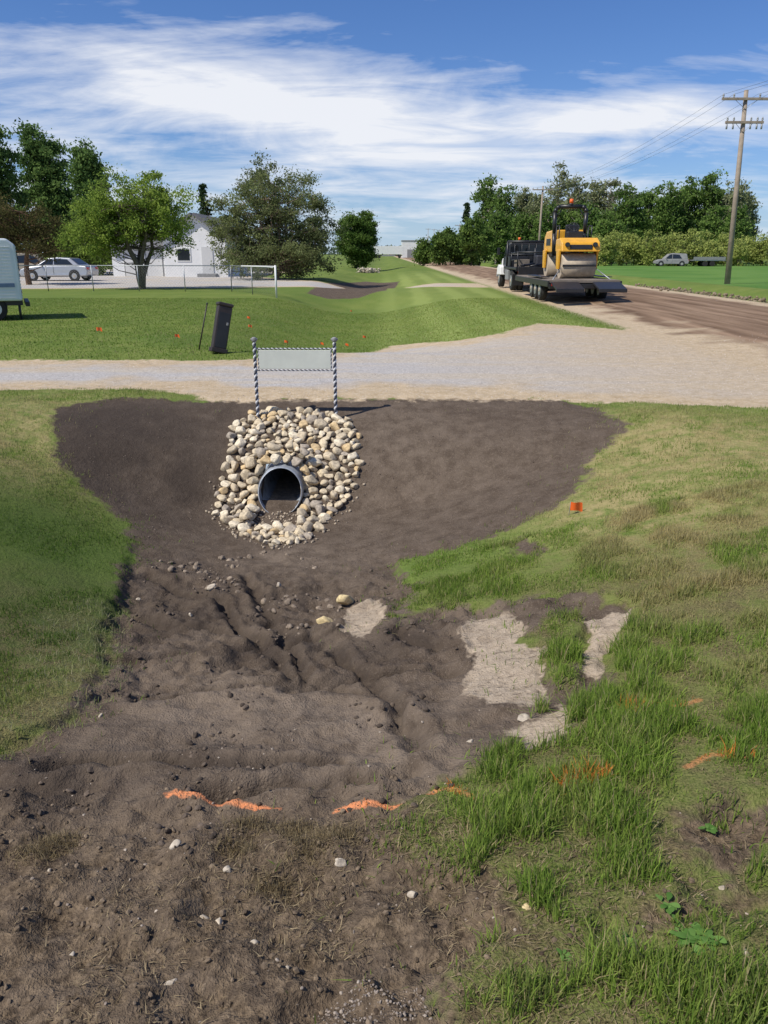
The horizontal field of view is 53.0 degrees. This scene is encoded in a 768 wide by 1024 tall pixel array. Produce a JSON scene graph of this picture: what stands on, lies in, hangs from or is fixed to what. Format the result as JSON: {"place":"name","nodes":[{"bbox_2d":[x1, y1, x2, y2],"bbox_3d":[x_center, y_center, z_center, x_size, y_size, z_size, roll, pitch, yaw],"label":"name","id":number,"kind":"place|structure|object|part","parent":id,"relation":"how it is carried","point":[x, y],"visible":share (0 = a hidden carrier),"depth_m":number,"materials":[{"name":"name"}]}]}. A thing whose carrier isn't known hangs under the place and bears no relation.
{"place":"outdoors","nodes":[
{"label":"outdoors","id":0,"kind":"place"},
{"bbox_2d":[110,239,162,247],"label":"wing roof front","id":1,"kind":"structure","parent":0,"point":[158,244],"depth_m":59.62,"materials":[{"name":"grey"}]},
{"bbox_2d":[145,248,164,275],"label":"door frame","id":2,"kind":"object","parent":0,"point":[162,263],"visible":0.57,"depth_m":59.95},
{"bbox_2d":[163,216,247,276],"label":"gable walls","id":3,"kind":"structure","parent":0,"point":[200,234],"depth_m":58.85,"materials":[{"name":"white paint"}]},
{"bbox_2d":[176,248,190,261],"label":"window frame","id":4,"kind":"object","parent":3,"relation":"attached to","point":[184,260],"visible":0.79,"depth_m":58.90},
{"bbox_2d":[177,249,189,259],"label":"window","id":5,"kind":"structure","parent":4,"relation":"in","point":[183,254],"depth_m":58.77,"materials":[{"name":"black glass"}]},
{"bbox_2d":[201,247,213,272],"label":"entry door","id":6,"kind":"structure","parent":3,"relation":"attached to","point":[207,254],"depth_m":58.87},
{"bbox_2d":[192,213,243,238],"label":"roof","id":7,"kind":"structure","parent":3,"relation":"on","point":[198,216],"depth_m":58.07,"materials":[{"name":"grey"}]},
{"bbox_2d":[0,254,767,1023],"bbox_3d":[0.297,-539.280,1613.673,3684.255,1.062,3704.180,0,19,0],"label":"ground","id":8,"kind":"structure","parent":0,"point":[312,688],"depth_m":4.76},
{"bbox_2d":[0,238,29,320],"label":"camper trailer","id":9,"kind":"object","parent":8,"relation":"on","point":[11,294],"visible":1,"depth_m":20.13,"materials":[{"name":"white metal"}]},
{"bbox_2d":[0,124,44,252],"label":"poplar tree","id":10,"kind":"object","parent":8,"relation":"on","point":[8,178],"visible":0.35,"depth_m":60.83,"materials":[{"name":"green plant"}]},
{"bbox_2d":[17,253,44,275],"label":"parked suv","id":11,"kind":"object","parent":8,"relation":"on","point":[21,260],"visible":0.06,"depth_m":58.17,"materials":[{"name":"beige paint"}]},
{"bbox_2d":[0,192,69,284],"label":"broadleaf tree","id":12,"kind":"object","parent":8,"relation":"on","point":[28,233],"visible":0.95,"depth_m":43.00,"materials":[{"name":"green plant"}]},
{"bbox_2d":[11,117,77,253],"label":"poplar tree","id":13,"kind":"object","parent":8,"relation":"on","point":[44,177],"visible":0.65,"depth_m":66.85,"materials":[{"name":"green plant"}]},
{"bbox_2d":[20,257,98,280],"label":"parked car","id":14,"kind":"object","parent":8,"relation":"on","point":[53,271],"visible":0.82,"depth_m":49.76,"materials":[{"name":"silver metal"}]},
{"bbox_2d":[0,593,132,759],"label":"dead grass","id":15,"kind":"structure","parent":8,"relation":"on","point":[101,659],"depth_m":4.37,"materials":[{"name":"plant"}]},
{"bbox_2d":[53,196,112,274],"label":"garden shrub","id":16,"kind":"object","parent":8,"relation":"on","point":[72,253],"visible":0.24,"depth_m":61.67,"materials":[{"name":"green plant"}]},
{"bbox_2d":[61,136,114,274],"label":"poplar tree","id":17,"kind":"object","parent":8,"relation":"on","point":[85,164],"visible":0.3,"depth_m":61.79,"materials":[{"name":"green plant"}]},
{"bbox_2d":[41,161,205,288],"bbox_3d":[-12.723,-13.977,37.977,8.156,6.020,5.272,0,19,0],"label":"lawn tree","id":18,"kind":"object","parent":8,"relation":"on","point":[145,216],"visible":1,"depth_m":36.85,"materials":[{"name":"green plant"}]},
{"bbox_2d":[111,250,165,275],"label":"wing walls","id":19,"kind":"structure","parent":8,"relation":"on","point":[117,272],"depth_m":60.03,"materials":[{"name":"white paint"}]},
{"bbox_2d":[124,249,137,275],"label":"door","id":20,"kind":"structure","parent":19,"relation":"attached to","point":[131,270],"depth_m":59.91,"materials":[{"name":"grey paint"}]},
{"bbox_2d":[146,249,162,275],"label":"door","id":21,"kind":"structure","parent":19,"relation":"attached to","point":[157,269],"depth_m":59.98,"materials":[{"name":"grey paint"}]},
{"bbox_2d":[19,265,277,297],"bbox_3d":[-13.543,-10.867,35.762,20.669,1.250,4.179,6,19,17],"label":"chain link fence","id":22,"kind":"object","parent":8,"relation":"on","point":[267,267],"visible":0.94,"depth_m":36.02,"materials":[{"name":"metal"}]},
{"bbox_2d":[3,804,373,904],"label":"dead grass tufts","id":23,"kind":"object","parent":8,"relation":"on","point":[48,840],"visible":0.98,"depth_m":2.71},
{"bbox_2d":[196,182,212,215],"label":"spruce tree","id":24,"kind":"object","parent":8,"relation":"on","point":[202,194],"visible":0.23,"depth_m":72.20,"materials":[{"name":"green plant"}]},
{"bbox_2d":[197,273,217,276],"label":"step","id":25,"kind":"object","parent":8,"relation":"on","point":[208,274],"visible":0.91,"depth_m":58.55,"materials":[{"name":"grey paint"}]},
{"bbox_2d":[24,244,400,254],"bbox_3d":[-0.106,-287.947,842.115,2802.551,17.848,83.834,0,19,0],"label":"distant treeline","id":26,"kind":"object","parent":8,"relation":"on","point":[332,249],"visible":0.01,"depth_m":834.51,"materials":[{"name":"green plant"}]},
{"bbox_2d":[209,301,233,353],"bbox_3d":[-2.909,-3.293,13.791,0.290,0.880,0.230,6,8,-28],"label":"utility pedestal","id":27,"kind":"object","parent":8,"relation":"on","point":[221,327],"visible":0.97,"depth_m":13.71,"materials":[{"name":"black metal"}]},
{"bbox_2d":[215,312,229,348],"bbox_3d":[-2.874,-3.236,13.714,0.200,0.620,0.010,6,8,-28],"label":"door panel","id":28,"kind":"structure","parent":27,"relation":"in","point":[224,318],"depth_m":13.71,"materials":[{"name":"black paint"}]},
{"bbox_2d":[12,560,462,853],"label":"soil clods","id":29,"kind":"object","parent":8,"relation":"on","point":[158,827],"visible":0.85,"depth_m":3.60,"materials":[{"name":"brown soil"}]},
{"bbox_2d":[151,550,355,637],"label":"pale soil clods","id":30,"kind":"object","parent":8,"relation":"on","point":[287,601],"visible":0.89,"depth_m":6.00,"materials":[{"name":"soil"}]},
{"bbox_2d":[200,148,348,279],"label":"tree","id":31,"kind":"object","parent":8,"relation":"on","point":[281,248],"visible":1,"depth_m":50.64,"materials":[{"name":"green plant"}]},
{"bbox_2d":[258,459,303,512],"bbox_3d":[-1.100,-1.109,10.890,0.483,0.530,6.354,0,19,0],"label":"culvert pipe","id":32,"kind":"object","parent":8,"relation":"on","point":[283,481],"visible":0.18,"depth_m":8.66,"materials":[{"name":"metal"}]},
{"bbox_2d":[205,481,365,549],"bbox_3d":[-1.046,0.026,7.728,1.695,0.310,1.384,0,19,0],"label":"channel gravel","id":33,"kind":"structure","parent":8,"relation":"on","point":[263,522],"depth_m":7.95,"materials":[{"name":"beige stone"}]},
{"bbox_2d":[211,406,364,546],"bbox_3d":[-1.013,-0.448,8.251,1.602,0.924,2.574,0,19,0],"label":"rock apron","id":34,"kind":"object","parent":8,"relation":"on","point":[292,534],"visible":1,"depth_m":8.36,"materials":[{"name":"beige stone"}]},
{"bbox_2d":[250,337,337,418],"bbox_3d":[-1.032,-1.500,9.011,1.003,1.066,0.080,0,19,0],"label":"sign","id":35,"kind":"object","parent":8,"relation":"on","point":[300,359],"visible":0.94,"depth_m":8.92,"materials":[{"name":"white metal"}]},
{"bbox_2d":[0,297,625,360],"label":"lawn","id":36,"kind":"structure","parent":8,"relation":"on","point":[196,317],"depth_m":21.60,"materials":[{"name":"green plant"}]},
{"bbox_2d":[198,303,207,348],"bbox_3d":[-3.374,-3.407,14.334,0.264,0.947,0.036,0,19,0],"label":"marker stake","id":37,"kind":"object","parent":36,"relation":"on","point":[203,326],"visible":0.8,"depth_m":14.31,"materials":[{"name":"brown metal"}]},
{"bbox_2d":[76,420,611,568],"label":"topsoil crumbs","id":38,"kind":"object","parent":8,"relation":"on","point":[363,494],"visible":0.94,"depth_m":7.90,"materials":[{"name":"soil"}]},
{"bbox_2d":[0,774,707,1023],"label":"foreground clods","id":39,"kind":"object","parent":8,"relation":"on","point":[222,912],"visible":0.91,"depth_m":2.34,"materials":[{"name":"soil"}]},
{"bbox_2d":[331,208,382,268],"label":"round tree","id":40,"kind":"object","parent":8,"relation":"on","point":[362,240],"visible":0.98,"depth_m":97.69,"materials":[{"name":"green plant"}]},
{"bbox_2d":[356,267,380,272],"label":"rock pile","id":41,"kind":"object","parent":8,"relation":"on","point":[367,270],"visible":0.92,"depth_m":75.97,"materials":[{"name":"beige stone"}]},
{"bbox_2d":[313,979,431,1023],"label":"road edge gravel","id":42,"kind":"structure","parent":8,"relation":"on","point":[336,1013],"depth_m":2.03,"materials":[{"name":"grey gravel"}]},
{"bbox_2d":[17,710,748,1022],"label":"pebbles","id":43,"kind":"object","parent":8,"relation":"on","point":[276,959],"visible":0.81,"depth_m":2.44,"materials":[{"name":"grey stone"}]},
{"bbox_2d":[0,764,767,1023],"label":"straw litter","id":44,"kind":"object","parent":8,"relation":"on","point":[452,935],"visible":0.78,"depth_m":2.31,"materials":[{"name":"beige plant"}]},
{"bbox_2d":[0,403,767,1023],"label":"grass sprigs","id":45,"kind":"object","parent":8,"relation":"on","point":[504,625],"depth_m":3.55,"materials":[{"name":"green plant"}]},
{"bbox_2d":[374,246,403,257],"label":"semi trailer","id":46,"kind":"object","parent":8,"relation":"on","point":[391,249],"visible":0.74,"depth_m":282.86,"materials":[{"name":"white paint"}]},
{"bbox_2d":[47,582,748,984],"bbox_3d":[-0.509,0.940,3.930,2.011,0.784,4.462,-6,19,-17],"label":"loose stone","id":47,"kind":"object","parent":8,"relation":"on","point":[343,600],"visible":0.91,"depth_m":2.65,"materials":[{"name":"beige stone"}]},
{"bbox_2d":[401,240,432,257],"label":"distant warehouse","id":48,"kind":"structure","parent":8,"relation":"on","point":[408,245],"depth_m":305.51,"materials":[{"name":"white paint"}]},
{"bbox_2d":[407,249,413,257],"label":"door","id":49,"kind":"structure","parent":48,"relation":"in","point":[409,251],"depth_m":306.15,"materials":[{"name":"grey paint"}]},
{"bbox_2d":[410,213,498,265],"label":"roadside bushes","id":50,"kind":"object","parent":8,"relation":"on","point":[464,244],"visible":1,"depth_m":106.98,"materials":[{"name":"green plant"}]},
{"bbox_2d":[459,202,478,265],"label":"spruce tree","id":51,"kind":"object","parent":8,"relation":"on","point":[467,209],"visible":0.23,"depth_m":116.41,"materials":[{"name":"green plant"}]},
{"bbox_2d":[496,237,564,289],"bbox_3d":[7.100,-12.161,37.655,2.700,2.400,6.885,0,19,0],"label":"flatbed truck","id":52,"kind":"object","parent":8,"relation":"on","point":[519,252],"visible":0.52,"depth_m":37.60,"materials":[{"name":"black paint"}]},
{"bbox_3d":[7.100,-12.883,37.858,1.300,0.450,0.020,0,19,0],"label":"rear window","id":53,"kind":"part","parent":52,"relation":"part of","materials":[{"name":"black glass"}]},
{"bbox_2d":[532,186,553,239],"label":"utility pole","id":54,"kind":"object","parent":8,"relation":"on","point":[540,222],"visible":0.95,"depth_m":99.59,"materials":[{"name":"brown wood"}]},
{"bbox_2d":[556,948,570,961],"bbox_3d":[0.495,1.214,2.111,0.040,0.006,0.045,0,19,0],"label":"broadleaf weed","id":55,"kind":"object","parent":8,"relation":"on","point":[564,952],"visible":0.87,"depth_m":2.12,"materials":[{"name":"green plant"}]},
{"bbox_2d":[515,267,626,299],"bbox_3d":[7.000,-9.027,30.351,2.600,1.085,9.372,0,19,0],"label":"equipment trailer","id":56,"kind":"object","parent":8,"relation":"on","point":[541,283],"visible":0.96,"depth_m":27.42,"materials":[{"name":"black metal"}]},
{"bbox_2d":[542,199,609,278],"bbox_3d":[7.045,-10.277,29.032,2.183,2.907,4.405,0,19,0],"label":"road roller","id":57,"kind":"object","parent":56,"relation":"on","point":[574,244],"visible":0.98,"depth_m":28.38,"materials":[{"name":"metal"}]},
{"bbox_2d":[569,501,582,511],"bbox_3d":[1.583,-0.015,6.352,0.121,0.150,0.026,-3,19,-9],"label":"marker flag","id":58,"kind":"object","parent":8,"relation":"on","point":[577,506],"visible":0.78,"depth_m":6.34,"materials":[{"name":"orange plastic"}]},
{"bbox_2d":[470,160,762,264],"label":"shelterbelt trees","id":59,"kind":"object","parent":8,"relation":"on","point":[683,211],"visible":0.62,"depth_m":133.53,"materials":[{"name":"green plant"}]},
{"bbox_2d":[622,931,637,946],"bbox_3d":[0.680,1.194,2.150,0.038,0.007,0.046,-17,25,-41],"label":"broadleaf weed","id":60,"kind":"object","parent":8,"relation":"on","point":[627,938],"visible":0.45,"depth_m":2.15,"materials":[{"name":"green plant"}]},
{"bbox_2d":[655,892,680,913],"bbox_3d":[0.825,1.133,2.236,0.060,0.010,0.079,0,19,0],"label":"broadleaf weed","id":61,"kind":"object","parent":8,"relation":"on","point":[671,907],"visible":1,"depth_m":2.23,"materials":[{"name":"green plant"}]},
{"bbox_2d":[653,253,688,265],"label":"distant car","id":62,"kind":"object","parent":8,"relation":"on","point":[679,259],"visible":0.98,"depth_m":107.51,"materials":[{"name":"grey paint"}]},
{"bbox_2d":[584,227,767,265],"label":"caragana hedge","id":63,"kind":"object","parent":8,"relation":"on","point":[646,253],"visible":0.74,"depth_m":110.15,"materials":[{"name":"green plant"}]},
{"bbox_2d":[671,914,684,931],"bbox_3d":[0.831,1.164,2.168,0.043,0.010,0.070,-14,23,-35],"label":"broadleaf weed","id":64,"kind":"object","parent":8,"relation":"on","point":[673,916],"visible":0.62,"depth_m":2.17,"materials":[{"name":"green plant"}]},
{"bbox_2d":[669,927,696,946],"bbox_3d":[0.817,1.157,2.109,0.062,0.011,0.086,16,24,39],"label":"broadleaf weed","id":65,"kind":"object","parent":8,"relation":"on","point":[673,932],"visible":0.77,"depth_m":2.11,"materials":[{"name":"green plant"}]},
{"bbox_2d":[675,922,717,954],"bbox_3d":[0.847,1.154,2.080,0.093,0.011,0.092,-9,20,-24],"label":"broadleaf weed","id":66,"kind":"object","parent":8,"relation":"on","point":[691,934],"visible":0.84,"depth_m":2.08,"materials":[{"name":"green plant"}]},
{"bbox_2d":[629,282,767,302],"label":"rubble berm","id":67,"kind":"structure","parent":8,"relation":"on","point":[725,295],"depth_m":34.77,"materials":[{"name":"soil"}]},
{"bbox_2d":[689,257,725,265],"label":"farm trailer","id":68,"kind":"object","parent":8,"relation":"on","point":[705,261],"visible":0.86,"depth_m":106.48,"materials":[{"name":"metal"}]},
{"bbox_2d":[698,823,717,833],"bbox_3d":[1.099,1.070,2.614,0.062,0.009,0.051,9,20,25],"label":"broadleaf weed","id":69,"kind":"object","parent":8,"relation":"on","point":[712,828],"visible":1,"depth_m":2.61,"materials":[{"name":"green plant"}]},
{"bbox_2d":[690,924,726,943],"bbox_3d":[0.880,1.147,2.097,0.085,0.012,0.068,0,19,0],"label":"broadleaf weed","id":70,"kind":"object","parent":8,"relation":"on","point":[709,932],"visible":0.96,"depth_m":2.09,"materials":[{"name":"green plant"}]},
{"bbox_2d":[722,90,767,283],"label":"utility pole","id":71,"kind":"object","parent":8,"relation":"on","point":[742,122],"visible":0.98,"depth_m":42.94,"materials":[{"name":"brown wood"}]},
{"bbox_2d":[452,81,767,227],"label":"power lines","id":72,"kind":"object","parent":71,"relation":"attached to","point":[650,144],"visible":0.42,"depth_m":55.18,"materials":[{"name":"black metal"}]},
{"bbox_2d":[0,477,767,1023],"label":"grass","id":73,"kind":"structure","parent":0,"point":[638,719],"depth_m":3.04,"materials":[{"name":"green plant"}]},
{"bbox_2d":[0,386,767,582],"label":"lawn bank grass","id":74,"kind":"structure","parent":0,"point":[473,542],"depth_m":7.23,"materials":[{"name":"green plant"}]},
{"bbox_2d":[0,0,767,467],"label":"sky","id":75,"kind":"structure","parent":0,"point":[399,107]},
{"bbox_2d":[1,333,767,398],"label":"driveway gravel","id":76,"kind":"structure","parent":0,"point":[447,368],"depth_m":11.71,"materials":[{"name":"grey gravel"}]}
]}

